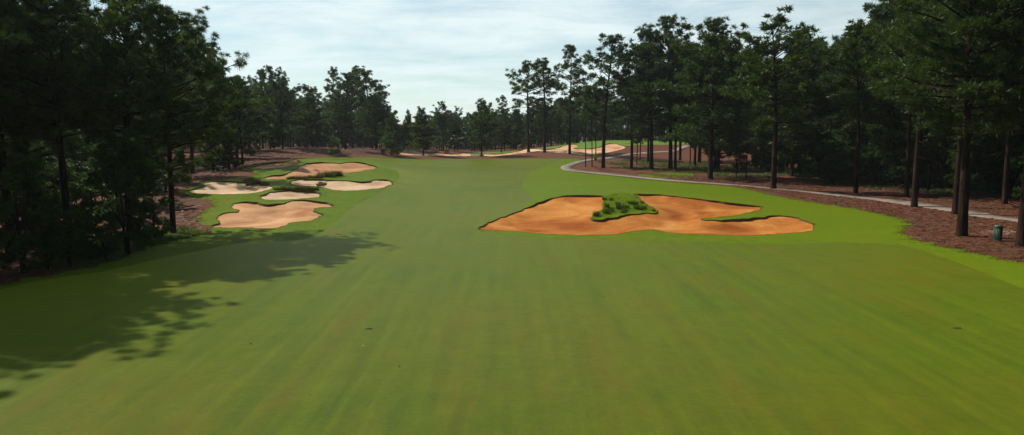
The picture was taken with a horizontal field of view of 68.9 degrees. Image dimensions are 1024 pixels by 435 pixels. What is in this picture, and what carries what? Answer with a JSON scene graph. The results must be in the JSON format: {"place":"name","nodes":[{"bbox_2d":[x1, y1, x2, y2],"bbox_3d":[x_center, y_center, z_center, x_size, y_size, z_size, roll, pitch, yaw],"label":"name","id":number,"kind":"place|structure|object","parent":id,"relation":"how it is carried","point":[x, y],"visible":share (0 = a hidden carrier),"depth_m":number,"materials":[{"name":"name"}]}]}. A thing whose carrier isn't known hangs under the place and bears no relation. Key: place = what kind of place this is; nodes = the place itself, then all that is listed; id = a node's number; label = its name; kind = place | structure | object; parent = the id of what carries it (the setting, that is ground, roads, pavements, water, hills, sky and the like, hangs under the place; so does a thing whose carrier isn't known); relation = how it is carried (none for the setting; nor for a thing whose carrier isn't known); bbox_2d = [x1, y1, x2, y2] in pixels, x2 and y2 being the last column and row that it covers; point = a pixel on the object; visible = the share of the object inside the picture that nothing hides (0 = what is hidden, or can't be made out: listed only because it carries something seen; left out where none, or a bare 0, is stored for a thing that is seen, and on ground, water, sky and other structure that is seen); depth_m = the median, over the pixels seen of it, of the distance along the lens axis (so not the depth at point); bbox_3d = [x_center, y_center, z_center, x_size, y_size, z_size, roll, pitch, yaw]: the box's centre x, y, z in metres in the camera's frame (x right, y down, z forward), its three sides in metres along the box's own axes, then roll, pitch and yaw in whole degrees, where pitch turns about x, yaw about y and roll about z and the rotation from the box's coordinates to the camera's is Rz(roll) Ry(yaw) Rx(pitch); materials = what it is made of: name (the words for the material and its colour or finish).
{"place":"outdoors","nodes":[
{"label":"outdoors","id":0,"kind":"place"},
{"bbox_2d":[17,0,896,132],"label":"sky","id":1,"kind":"structure","parent":0,"point":[459,53],"materials":[{"name":"white"}]},
{"bbox_2d":[0,159,1023,434],"bbox_3d":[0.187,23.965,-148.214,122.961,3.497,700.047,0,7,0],"label":"fairway","id":2,"kind":"structure","parent":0,"point":[412,301],"depth_m":31.28,"materials":[{"name":"green plant"}]},
{"bbox_2d":[0,157,1023,289],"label":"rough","id":3,"kind":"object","parent":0,"point":[834,224],"visible":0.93,"depth_m":72.82,"materials":[{"name":"green plant"}]},
{"bbox_2d":[188,181,272,193],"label":"sand bunker","id":4,"kind":"object","parent":3,"relation":"on","point":[223,187],"visible":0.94,"depth_m":90.69,"materials":[{"name":"beige sand"}]},
{"bbox_2d":[212,200,333,228],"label":"sand bunker","id":5,"kind":"object","parent":3,"relation":"on","point":[249,214],"visible":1,"depth_m":73.30,"materials":[{"name":"beige sand"}]},
{"bbox_2d":[250,160,299,168],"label":"sand bunker","id":6,"kind":"object","parent":3,"relation":"on","point":[279,164],"visible":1,"depth_m":116.31,"materials":[{"name":"beige sand"}]},
{"bbox_2d":[260,190,320,199],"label":"sand bunker","id":7,"kind":"object","parent":3,"relation":"on","point":[287,194],"visible":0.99,"depth_m":86.83,"materials":[{"name":"beige sand"}]},
{"bbox_2d":[264,162,376,179],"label":"sand bunker","id":8,"kind":"object","parent":3,"relation":"on","point":[312,168],"visible":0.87,"depth_m":115.39,"materials":[{"name":"beige sand"}]},
{"bbox_2d":[289,178,393,190],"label":"sand bunker","id":9,"kind":"object","parent":3,"relation":"on","point":[345,185],"visible":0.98,"depth_m":97.92,"materials":[{"name":"beige sand"}]},
{"bbox_2d":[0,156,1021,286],"bbox_3d":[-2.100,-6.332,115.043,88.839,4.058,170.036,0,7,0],"label":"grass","id":10,"kind":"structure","parent":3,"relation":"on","point":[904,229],"depth_m":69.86,"materials":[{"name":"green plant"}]},
{"bbox_2d":[592,192,654,217],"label":"long grass","id":11,"kind":"structure","parent":3,"relation":"on","point":[622,196],"depth_m":77.07,"materials":[{"name":"green plant"}]},
{"bbox_2d":[478,194,814,235],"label":"sand bunker","id":12,"kind":"object","parent":3,"relation":"on","point":[567,215],"visible":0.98,"depth_m":71.00,"materials":[{"name":"orange sand"}]},
{"bbox_2d":[0,133,1023,285],"bbox_3d":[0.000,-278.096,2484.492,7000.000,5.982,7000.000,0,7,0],"label":"forest floor","id":13,"kind":"structure","parent":0,"point":[185,205],"depth_m":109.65,"materials":[{"name":"brown soil"}]},
{"bbox_2d":[0,10,38,110],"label":"pine tree","id":14,"kind":"object","parent":13,"relation":"on","point":[5,34],"visible":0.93,"depth_m":47.50,"materials":[{"name":"green plant"}]},
{"bbox_2d":[0,152,71,272],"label":"understory tree","id":15,"kind":"object","parent":13,"relation":"on","point":[20,167],"visible":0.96,"depth_m":45.09,"materials":[{"name":"green plant"}]},
{"bbox_2d":[0,0,102,244],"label":"pine tree","id":16,"kind":"object","parent":13,"relation":"on","point":[5,145],"visible":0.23,"depth_m":54.12,"materials":[{"name":"green plant"}]},
{"bbox_2d":[35,161,90,225],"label":"understory tree","id":17,"kind":"object","parent":13,"relation":"on","point":[75,193],"visible":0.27,"depth_m":66.90,"materials":[{"name":"green plant"}]},
{"bbox_2d":[0,0,129,249],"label":"pine tree","id":18,"kind":"object","parent":13,"relation":"on","point":[54,122],"visible":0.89,"depth_m":51.88,"materials":[{"name":"green plant"}]},
{"bbox_2d":[39,208,99,266],"bbox_3d":[-27.940,1.375,47.214,3.407,3.947,4.326,1,7,7],"label":"understory tree","id":19,"kind":"object","parent":13,"relation":"on","point":[76,238],"visible":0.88,"depth_m":47.07,"materials":[{"name":"green plant"}]},
{"bbox_2d":[0,0,161,231],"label":"pine tree","id":20,"kind":"object","parent":13,"relation":"on","point":[25,149],"visible":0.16,"depth_m":57.77,"materials":[{"name":"green plant"}]},
{"bbox_2d":[57,144,109,199],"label":"understory tree","id":21,"kind":"object","parent":13,"relation":"on","point":[88,166],"visible":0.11,"depth_m":77.59,"materials":[{"name":"green plant"}]},
{"bbox_2d":[68,172,103,207],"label":"understory tree","id":22,"kind":"object","parent":13,"relation":"on","point":[89,203],"visible":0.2,"depth_m":72.35,"materials":[{"name":"green plant"}]},
{"bbox_2d":[71,222,107,259],"bbox_3d":[-28.104,1.638,49.340,2.298,2.767,2.403,4,8,31],"label":"understory tree","id":23,"kind":"object","parent":13,"relation":"on","point":[86,228],"visible":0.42,"depth_m":48.98,"materials":[{"name":"green plant"}]},
{"bbox_2d":[77,172,123,220],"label":"understory tree","id":24,"kind":"object","parent":13,"relation":"on","point":[109,193],"visible":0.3,"depth_m":68.31,"materials":[{"name":"green plant"}]},
{"bbox_2d":[90,211,130,260],"bbox_3d":[-26.643,1.317,49.399,2.523,3.508,3.204,-5,8,-39],"label":"understory tree","id":25,"kind":"object","parent":13,"relation":"on","point":[110,242],"visible":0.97,"depth_m":49.24,"materials":[{"name":"green plant"}]},
{"bbox_2d":[19,224,211,270],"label":"grass","id":26,"kind":"structure","parent":13,"relation":"on","point":[185,233],"depth_m":53.86,"materials":[{"name":"green plant"}]},
{"bbox_2d":[41,0,203,240],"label":"pine tree","id":27,"kind":"object","parent":13,"relation":"on","point":[108,61],"visible":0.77,"depth_m":55.43,"materials":[{"name":"green plant"}]},
{"bbox_2d":[86,130,161,254],"bbox_3d":[-26.691,-1.534,51.536,4.488,9.155,4.015,6,9,41],"label":"understory tree","id":28,"kind":"object","parent":13,"relation":"on","point":[123,169],"visible":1,"depth_m":51.37,"materials":[{"name":"green plant"}]},
{"bbox_2d":[132,179,173,237],"bbox_3d":[-28.796,-0.659,59.444,3.134,5.320,2.998,-4,8,-30],"label":"understory tree","id":29,"kind":"object","parent":13,"relation":"on","point":[156,220],"visible":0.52,"depth_m":59.32,"materials":[{"name":"green plant"}]},
{"bbox_2d":[69,0,275,232],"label":"pine tree","id":30,"kind":"object","parent":13,"relation":"on","point":[213,126],"visible":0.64,"depth_m":60.88,"materials":[{"name":"green plant"}]},
{"bbox_2d":[141,13,215,174],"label":"pine tree","id":31,"kind":"object","parent":13,"relation":"on","point":[210,56],"visible":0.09,"depth_m":100.72,"materials":[{"name":"green plant"}]},
{"bbox_2d":[169,29,237,173],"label":"pine tree","id":32,"kind":"object","parent":13,"relation":"on","point":[217,80],"visible":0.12,"depth_m":118.12,"materials":[{"name":"green plant"}]},
{"bbox_2d":[199,135,228,170],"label":"understory tree","id":33,"kind":"object","parent":13,"relation":"on","point":[210,165],"visible":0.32,"depth_m":118.85,"materials":[{"name":"green plant"}]},
{"bbox_2d":[213,130,244,169],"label":"understory tree","id":34,"kind":"object","parent":13,"relation":"on","point":[229,149],"visible":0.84,"depth_m":116.15,"materials":[{"name":"green plant"}]},
{"bbox_2d":[219,75,264,164],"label":"pine tree","id":35,"kind":"object","parent":13,"relation":"on","point":[237,114],"visible":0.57,"depth_m":128.52,"materials":[{"name":"green plant"}]},
{"bbox_2d":[106,147,384,237],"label":"straw","id":36,"kind":"object","parent":13,"relation":"on","point":[283,157],"visible":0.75,"depth_m":144.57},
{"bbox_2d":[93,197,133,234],"bbox_3d":[-33.075,-0.057,62.594,3.750,3.289,2.954,6,9,44],"label":"understory tree","id":37,"kind":"object","parent":36,"relation":"on","point":[107,205],"visible":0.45,"depth_m":62.42,"materials":[{"name":"green plant"}]},
{"bbox_2d":[218,75,277,157],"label":"pine tree","id":38,"kind":"object","parent":13,"relation":"on","point":[258,128],"visible":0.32,"depth_m":155.08,"materials":[{"name":"green plant"}]},
{"bbox_2d":[250,65,288,148],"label":"pine tree","id":39,"kind":"object","parent":13,"relation":"on","point":[259,90],"visible":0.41,"depth_m":190.44,"materials":[{"name":"green plant"}]},
{"bbox_2d":[261,123,289,148],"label":"understory tree","id":40,"kind":"object","parent":13,"relation":"on","point":[277,140],"visible":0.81,"depth_m":190.96,"materials":[{"name":"green plant"}]},
{"bbox_2d":[267,66,301,149],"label":"pine tree","id":41,"kind":"object","parent":13,"relation":"on","point":[283,105],"visible":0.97,"depth_m":183.25,"materials":[{"name":"green plant"}]},
{"bbox_2d":[288,83,321,146],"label":"pine tree","id":42,"kind":"object","parent":13,"relation":"on","point":[306,88],"visible":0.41,"depth_m":233.62,"materials":[{"name":"green plant"}]},
{"bbox_2d":[288,93,332,146],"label":"pine tree","id":43,"kind":"object","parent":13,"relation":"on","point":[316,118],"visible":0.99,"depth_m":205.80,"materials":[{"name":"green plant"}]},
{"bbox_2d":[323,66,341,144],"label":"pine tree","id":44,"kind":"object","parent":13,"relation":"on","point":[333,74],"visible":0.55,"depth_m":295.94,"materials":[{"name":"green plant"}]},
{"bbox_2d":[320,92,359,146],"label":"pine tree","id":45,"kind":"object","parent":13,"relation":"on","point":[351,131],"visible":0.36,"depth_m":241.73,"materials":[{"name":"green plant"}]},
{"bbox_2d":[327,73,365,148],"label":"pine tree","id":46,"kind":"object","parent":13,"relation":"on","point":[344,86],"visible":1,"depth_m":191.32,"materials":[{"name":"green plant"}]},
{"bbox_2d":[348,70,391,147],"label":"pine tree","id":47,"kind":"object","parent":13,"relation":"on","point":[371,82],"visible":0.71,"depth_m":228.90,"materials":[{"name":"green plant"}]},
{"bbox_2d":[355,93,397,148],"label":"pine tree","id":48,"kind":"object","parent":13,"relation":"on","point":[367,119],"visible":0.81,"depth_m":223.64,"materials":[{"name":"green plant"}]},
{"bbox_2d":[377,116,401,147],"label":"pine tree","id":49,"kind":"object","parent":13,"relation":"on","point":[390,122],"visible":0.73,"depth_m":216.91,"materials":[{"name":"green plant"}]},
{"bbox_2d":[377,130,404,155],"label":"shrub","id":50,"kind":"object","parent":13,"relation":"on","point":[392,144],"visible":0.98,"depth_m":183.21,"materials":[{"name":"green plant"}]},
{"bbox_2d":[400,109,414,146],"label":"pine tree","id":51,"kind":"object","parent":13,"relation":"on","point":[404,125],"visible":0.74,"depth_m":218.56,"materials":[{"name":"green plant"}]},
{"bbox_2d":[405,106,439,154],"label":"pine tree","id":52,"kind":"object","parent":13,"relation":"on","point":[416,126],"visible":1,"depth_m":206.17,"materials":[{"name":"green plant"}]},
{"bbox_2d":[400,149,460,155],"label":"sand bunker","id":53,"kind":"object","parent":13,"relation":"on","point":[409,152],"visible":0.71,"depth_m":216.31,"materials":[{"name":"beige sand"}]},
{"bbox_2d":[429,101,452,150],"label":"pine tree","id":54,"kind":"object","parent":13,"relation":"on","point":[443,116],"visible":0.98,"depth_m":230.27,"materials":[{"name":"green plant"}]},
{"bbox_2d":[439,117,468,151],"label":"pine tree","id":55,"kind":"object","parent":13,"relation":"on","point":[456,133],"visible":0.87,"depth_m":243.36,"materials":[{"name":"green plant"}]},
{"bbox_2d":[188,78,779,150],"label":"distant woods","id":56,"kind":"object","parent":13,"relation":"on","point":[435,143],"visible":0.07,"depth_m":280.69,"materials":[{"name":"green plant"}]},
{"bbox_2d":[468,98,503,154],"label":"pine tree","id":57,"kind":"object","parent":13,"relation":"on","point":[482,120],"visible":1,"depth_m":208.18,"materials":[{"name":"green plant"}]},
{"bbox_2d":[491,95,509,151],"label":"pine tree","id":58,"kind":"object","parent":13,"relation":"on","point":[501,109],"visible":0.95,"depth_m":228.81,"materials":[{"name":"green plant"}]},
{"bbox_2d":[490,114,517,149],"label":"pine tree","id":59,"kind":"object","parent":13,"relation":"on","point":[506,130],"visible":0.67,"depth_m":241.19,"materials":[{"name":"green plant"}]},
{"bbox_2d":[506,109,529,148],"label":"pine tree","id":60,"kind":"object","parent":13,"relation":"on","point":[515,113],"visible":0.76,"depth_m":254.11,"materials":[{"name":"green plant"}]},
{"bbox_2d":[519,109,542,147],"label":"pine tree","id":61,"kind":"object","parent":13,"relation":"on","point":[531,124],"visible":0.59,"depth_m":269.10,"materials":[{"name":"green plant"}]},
{"bbox_2d":[504,59,560,151],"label":"pine tree","id":62,"kind":"object","parent":13,"relation":"on","point":[525,68],"visible":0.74,"depth_m":226.50,"materials":[{"name":"green plant"}]},
{"bbox_2d":[518,57,557,152],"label":"pine tree","id":63,"kind":"object","parent":13,"relation":"on","point":[543,64],"visible":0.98,"depth_m":219.19,"materials":[{"name":"green plant"}]},
{"bbox_2d":[530,101,556,142],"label":"pine tree","id":64,"kind":"object","parent":13,"relation":"on","point":[538,120],"visible":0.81,"depth_m":263.00,"materials":[{"name":"green plant"}]},
{"bbox_2d":[550,102,585,143],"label":"pine tree","id":65,"kind":"object","parent":13,"relation":"on","point":[573,121],"visible":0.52,"depth_m":277.31,"materials":[{"name":"green plant"}]},
{"bbox_2d":[553,44,591,153],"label":"pine tree","id":66,"kind":"object","parent":13,"relation":"on","point":[571,50],"visible":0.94,"depth_m":211.78,"materials":[{"name":"green plant"}]},
{"bbox_2d":[574,33,640,167],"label":"pine tree","id":67,"kind":"object","parent":13,"relation":"on","point":[606,93],"visible":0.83,"depth_m":167.26,"materials":[{"name":"green plant"}]},
{"bbox_2d":[615,49,648,168],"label":"pine tree","id":68,"kind":"object","parent":13,"relation":"on","point":[625,73],"visible":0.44,"depth_m":165.10,"materials":[{"name":"green plant"}]},
{"bbox_2d":[604,23,690,169],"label":"pine tree","id":69,"kind":"object","parent":13,"relation":"on","point":[646,104],"visible":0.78,"depth_m":160.82,"materials":[{"name":"green plant"}]},
{"bbox_2d":[627,13,709,168],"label":"pine tree","id":70,"kind":"object","parent":13,"relation":"on","point":[665,28],"visible":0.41,"depth_m":162.08,"materials":[{"name":"green plant"}]},
{"bbox_2d":[647,33,704,168],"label":"pine tree","id":71,"kind":"object","parent":13,"relation":"on","point":[670,40],"visible":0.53,"depth_m":158.74,"materials":[{"name":"green plant"}]},
{"bbox_2d":[607,159,787,179],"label":"undergrowth","id":72,"kind":"object","parent":13,"relation":"on","point":[682,168],"visible":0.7,"depth_m":162.39,"materials":[{"name":"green plant"}]},
{"bbox_2d":[672,36,743,175],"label":"pine tree","id":73,"kind":"object","parent":13,"relation":"on","point":[698,104],"visible":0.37,"depth_m":133.98,"materials":[{"name":"green plant"}]},
{"bbox_2d":[654,15,764,178],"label":"pine tree","id":74,"kind":"object","parent":13,"relation":"on","point":[713,27],"visible":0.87,"depth_m":129.04,"materials":[{"name":"green plant"}]},
{"bbox_2d":[671,36,761,170],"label":"pine tree","id":75,"kind":"object","parent":13,"relation":"on","point":[741,148],"visible":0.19,"depth_m":153.73,"materials":[{"name":"green plant"}]},
{"bbox_2d":[735,83,759,179],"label":"pine tree","id":76,"kind":"object","parent":13,"relation":"on","point":[744,117],"visible":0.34,"depth_m":127.70,"materials":[{"name":"green plant"}]},
{"bbox_2d":[749,140,786,171],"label":"understory tree","id":77,"kind":"object","parent":13,"relation":"on","point":[762,164],"visible":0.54,"depth_m":148.65,"materials":[{"name":"green plant"}]},
{"bbox_2d":[720,4,848,188],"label":"pine tree","id":78,"kind":"object","parent":13,"relation":"on","point":[807,87],"visible":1,"depth_m":105.85,"materials":[{"name":"green plant"}]},
{"bbox_2d":[742,20,848,176],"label":"pine tree","id":79,"kind":"object","parent":13,"relation":"on","point":[821,109],"visible":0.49,"depth_m":133.03,"materials":[{"name":"green plant"}]},
{"bbox_2d":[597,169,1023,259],"bbox_3d":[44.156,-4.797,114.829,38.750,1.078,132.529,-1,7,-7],"label":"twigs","id":80,"kind":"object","parent":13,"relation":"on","point":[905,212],"visible":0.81,"depth_m":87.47,"materials":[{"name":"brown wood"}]},
{"bbox_2d":[784,43,854,132],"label":"pine tree","id":81,"kind":"object","parent":13,"relation":"on","point":[842,120],"visible":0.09,"depth_m":178.55,"materials":[{"name":"green plant"}]},
{"bbox_2d":[796,124,846,175],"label":"understory tree","id":82,"kind":"object","parent":13,"relation":"on","point":[809,169],"visible":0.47,"depth_m":135.64,"materials":[{"name":"green plant"}]},
{"bbox_2d":[817,44,844,174],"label":"pine tree","id":83,"kind":"object","parent":13,"relation":"on","point":[833,54],"visible":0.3,"depth_m":139.82,"materials":[{"name":"green plant"}]},
{"bbox_2d":[830,17,887,192],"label":"pine tree","id":84,"kind":"object","parent":13,"relation":"on","point":[854,29],"visible":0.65,"depth_m":103.84,"materials":[{"name":"green plant"}]},
{"bbox_2d":[819,0,907,143],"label":"pine tree","id":85,"kind":"object","parent":13,"relation":"on","point":[846,126],"visible":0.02,"depth_m":150.56,"materials":[{"name":"green plant"}]},
{"bbox_2d":[818,0,925,180],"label":"pine tree","id":86,"kind":"object","parent":13,"relation":"on","point":[876,13],"visible":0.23,"depth_m":125.44,"materials":[{"name":"green plant"}]},
{"bbox_2d":[860,140,897,183],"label":"understory tree","id":87,"kind":"object","parent":13,"relation":"on","point":[870,155],"visible":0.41,"depth_m":122.66,"materials":[{"name":"green plant"}]},
{"bbox_2d":[873,134,914,186],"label":"understory tree","id":88,"kind":"object","parent":13,"relation":"on","point":[896,176],"visible":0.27,"depth_m":117.56,"materials":[{"name":"green plant"}]},
{"bbox_2d":[784,170,1017,197],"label":"weeds","id":89,"kind":"object","parent":13,"relation":"on","point":[881,186],"visible":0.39,"depth_m":118.28,"materials":[{"name":"green plant"}]},
{"bbox_2d":[857,0,949,197],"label":"pine tree","id":90,"kind":"object","parent":13,"relation":"on","point":[908,129],"visible":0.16,"depth_m":95.73,"materials":[{"name":"green plant"}]},
{"bbox_2d":[885,159,944,185],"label":"understory tree","id":91,"kind":"object","parent":13,"relation":"on","point":[922,174],"visible":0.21,"depth_m":113.49,"materials":[{"name":"green plant"}]},
{"bbox_2d":[881,0,965,206],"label":"pine tree","id":92,"kind":"object","parent":13,"relation":"on","point":[917,157],"visible":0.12,"depth_m":85.81,"materials":[{"name":"green plant"}]},
{"bbox_2d":[835,0,1018,194],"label":"pine tree","id":93,"kind":"object","parent":13,"relation":"on","point":[895,141],"visible":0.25,"depth_m":101.27,"materials":[{"name":"green plant"}]},
{"bbox_2d":[864,0,1023,236],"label":"pine tree","id":94,"kind":"object","parent":13,"relation":"on","point":[942,45],"visible":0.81,"depth_m":58.86,"materials":[{"name":"green plant"}]},
{"bbox_2d":[932,137,957,188],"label":"understory tree","id":95,"kind":"object","parent":13,"relation":"on","point":[948,161],"visible":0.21,"depth_m":110.94,"materials":[{"name":"green plant"}]},
{"bbox_2d":[916,0,1002,214],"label":"pine tree","id":96,"kind":"object","parent":13,"relation":"on","point":[955,201],"visible":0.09,"depth_m":79.04,"materials":[{"name":"green plant"}]},
{"bbox_2d":[949,130,1011,191],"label":"understory tree","id":97,"kind":"object","parent":13,"relation":"on","point":[976,142],"visible":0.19,"depth_m":104.46,"materials":[{"name":"green plant"}]},
{"bbox_2d":[942,0,1023,246],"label":"pine tree","id":98,"kind":"object","parent":13,"relation":"on","point":[1014,67],"visible":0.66,"depth_m":54.96,"materials":[{"name":"green plant"}]},
{"bbox_2d":[958,20,1023,173],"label":"pine tree","id":99,"kind":"object","parent":13,"relation":"on","point":[1014,149],"visible":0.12,"depth_m":94.48,"materials":[{"name":"green plant"}]},
{"bbox_2d":[994,11,1022,203],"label":"pine tree","id":100,"kind":"object","parent":13,"relation":"on","point":[1004,197],"visible":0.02,"depth_m":86.73,"materials":[{"name":"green plant"}]},
{"bbox_2d":[1010,146,1023,198],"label":"understory tree","id":101,"kind":"object","parent":13,"relation":"on","point":[1014,166],"visible":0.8,"depth_m":89.22,"materials":[{"name":"green plant"}]},
{"bbox_2d":[470,140,687,155],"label":"putting green","id":102,"kind":"object","parent":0,"point":[581,144],"visible":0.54,"depth_m":245.12,"materials":[{"name":"green plant"}]},
{"bbox_2d":[482,143,625,155],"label":"sand bunker","id":103,"kind":"object","parent":102,"relation":"on","point":[610,147],"visible":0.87,"depth_m":228.86,"materials":[{"name":"beige sand"}]},
{"bbox_2d":[561,145,1017,221],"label":"cart path","id":104,"kind":"structure","parent":0,"point":[903,202],"depth_m":102.38,"materials":[{"name":"concrete"}]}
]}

